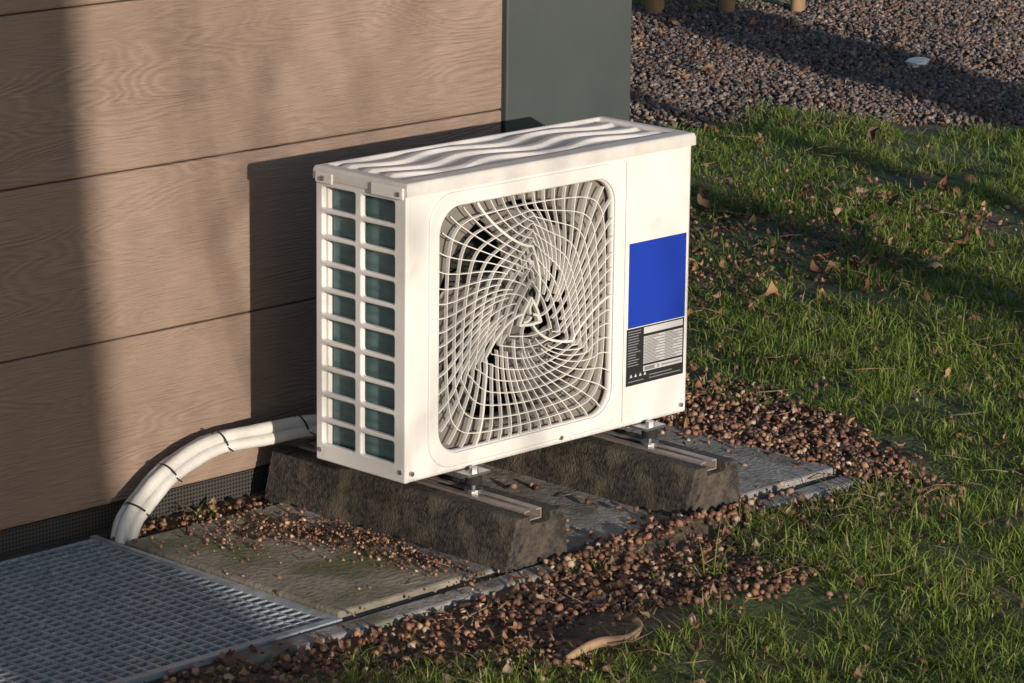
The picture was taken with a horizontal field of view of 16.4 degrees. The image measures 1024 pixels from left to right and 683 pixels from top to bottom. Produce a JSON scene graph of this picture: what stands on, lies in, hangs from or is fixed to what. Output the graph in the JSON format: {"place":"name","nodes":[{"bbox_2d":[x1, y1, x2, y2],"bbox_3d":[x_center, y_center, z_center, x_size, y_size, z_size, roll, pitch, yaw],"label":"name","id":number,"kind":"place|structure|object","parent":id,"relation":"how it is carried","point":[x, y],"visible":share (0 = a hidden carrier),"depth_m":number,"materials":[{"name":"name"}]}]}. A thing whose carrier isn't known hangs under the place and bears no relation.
{"place":"outdoors","nodes":[
{"label":"outdoors","id":0,"kind":"place"},
{"bbox_2d":[0,0,1023,682],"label":"ground","id":1,"kind":"structure","parent":0,"point":[710,663],"depth_m":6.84,"materials":[{"name":"green plant"}]},
{"bbox_2d":[0,464,269,556],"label":"perforated plinth","id":2,"kind":"structure","parent":1,"relation":"on","point":[53,530],"depth_m":6.65,"materials":[{"name":"black metal"}]},
{"bbox_2d":[0,535,341,682],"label":"metal floor grate","id":3,"kind":"object","parent":1,"relation":"on","point":[95,609],"visible":0.98,"depth_m":6.13,"materials":[{"name":"grey metal"}]},
{"bbox_2d":[4,0,503,170],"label":"wall backing","id":4,"kind":"object","parent":1,"relation":"on","point":[501,109],"depth_m":7.17,"materials":[{"name":"black"}]},
{"bbox_2d":[0,0,501,529],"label":"cladding boards","id":5,"kind":"object","parent":4,"relation":"attached to","point":[158,298],"visible":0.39,"depth_m":6.64,"materials":[{"name":"brown wood"}]},
{"bbox_2d":[502,0,631,132],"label":"corner panel","id":6,"kind":"object","parent":4,"relation":"attached to","point":[566,61],"depth_m":7.29,"materials":[{"name":"paint"}]},
{"bbox_2d":[127,508,472,620],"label":"paving slab","id":7,"kind":"structure","parent":1,"relation":"on","point":[322,584],"depth_m":6.37,"materials":[{"name":"concrete"}]},
{"bbox_2d":[222,594,458,668],"bbox_3d":[-0.288,0.518,6.081,0.049,0.060,0.510,14,19,43],"label":"concrete edging","id":8,"kind":"object","parent":1,"relation":"on","point":[400,613],"visible":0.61,"depth_m":6.08,"materials":[{"name":"grey concrete"}]},
{"bbox_2d":[264,503,596,577],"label":"paving slab","id":9,"kind":"structure","parent":1,"relation":"on","point":[577,539],"depth_m":6.58,"materials":[{"name":"grey concrete"}]},
{"bbox_2d":[264,437,566,576],"bbox_3d":[-0.183,0.307,6.648,0.662,0.120,0.174,14,19,43],"label":"rubber support block","id":10,"kind":"object","parent":9,"relation":"on","point":[496,530],"depth_m":6.54,"materials":[{"name":"rubber"}]},
{"bbox_2d":[313,116,695,494],"bbox_3d":[-0.002,-0.065,6.693,0.286,0.604,0.772,14,19,43],"label":"heat pump outdoor unit","id":11,"kind":"object","parent":10,"relation":"on","point":[484,299],"visible":1,"depth_m":6.56,"materials":[{"name":"white paint"}]},
{"bbox_2d":[110,414,316,544],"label":"insulated pipes","id":12,"kind":"object","parent":11,"relation":"attached to","point":[160,479],"visible":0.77,"depth_m":6.65,"materials":[{"name":"white plastic"}]},
{"bbox_2d":[444,533,654,602],"bbox_3d":[0.083,0.432,6.444,0.049,0.060,0.536,14,19,43],"label":"concrete edging","id":13,"kind":"object","parent":1,"relation":"on","point":[499,583],"visible":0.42,"depth_m":6.32,"materials":[{"name":"grey concrete"}]},
{"bbox_2d":[444,463,669,537],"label":"paving slab","id":14,"kind":"structure","parent":1,"relation":"on","point":[605,518],"depth_m":6.81,"materials":[{"name":"grey concrete"}]},
{"bbox_2d":[483,429,739,516],"bbox_3d":[0.153,0.230,6.977,0.662,0.120,0.174,14,19,43],"label":"rubber support block","id":15,"kind":"object","parent":14,"relation":"on","point":[663,477],"depth_m":6.82,"materials":[{"name":"rubber"}]},
{"bbox_2d":[107,154,1023,682],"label":"brown gravel stones","id":16,"kind":"object","parent":1,"relation":"on","point":[755,434],"visible":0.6,"depth_m":6.53,"materials":[{"name":"brown gravel"}]},
{"bbox_2d":[147,1,1023,682],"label":"fallen leaves","id":17,"kind":"object","parent":1,"relation":"on","point":[771,289],"depth_m":8.26,"materials":[{"name":"brown plant"}]},
{"bbox_2d":[565,617,642,659],"bbox_3d":[0.167,0.501,5.935,0.050,0.030,0.199,12,18,38],"label":"dry stick","id":18,"kind":"object","parent":1,"relation":"on","point":[590,645],"visible":1,"depth_m":5.91,"materials":[{"name":"brown wood"}]},
{"bbox_2d":[645,0,663,14],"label":"wooden stake","id":19,"kind":"object","parent":1,"relation":"on","point":[653,6],"visible":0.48,"depth_m":12.75,"materials":[{"name":"brown wood"}]},
{"bbox_2d":[617,422,836,502],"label":"paving slab","id":20,"kind":"structure","parent":1,"relation":"on","point":[762,475],"depth_m":7.06,"materials":[{"name":"grey concrete"}]},
{"bbox_2d":[719,0,734,12],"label":"wooden stake","id":21,"kind":"object","parent":1,"relation":"on","point":[726,6],"visible":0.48,"depth_m":12.78,"materials":[{"name":"brown wood"}]},
{"bbox_2d":[737,475,862,514],"bbox_3d":[0.479,0.341,6.830,0.049,0.060,0.575,14,19,43],"label":"concrete edging","id":22,"kind":"object","parent":1,"relation":"on","point":[817,489],"visible":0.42,"depth_m":6.92,"materials":[{"name":"grey concrete"}]},
{"bbox_2d":[629,0,1023,132],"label":"gravel path","id":23,"kind":"structure","parent":1,"relation":"on","point":[813,86],"depth_m":11.81,"materials":[{"name":"grey gravel"}]},
{"bbox_2d":[790,0,805,11],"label":"wooden stake","id":24,"kind":"object","parent":23,"relation":"in","point":[797,5],"visible":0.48,"depth_m":12.86,"materials":[{"name":"brown wood"}]},
{"bbox_2d":[904,57,929,67],"bbox_3d":[1.354,-0.927,11.794,0.068,0.042,0.131,9,16,29],"label":"crumpled paper","id":25,"kind":"object","parent":23,"relation":"on","point":[916,62],"visible":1,"depth_m":11.76,"materials":[{"name":"white paper"}]}
]}

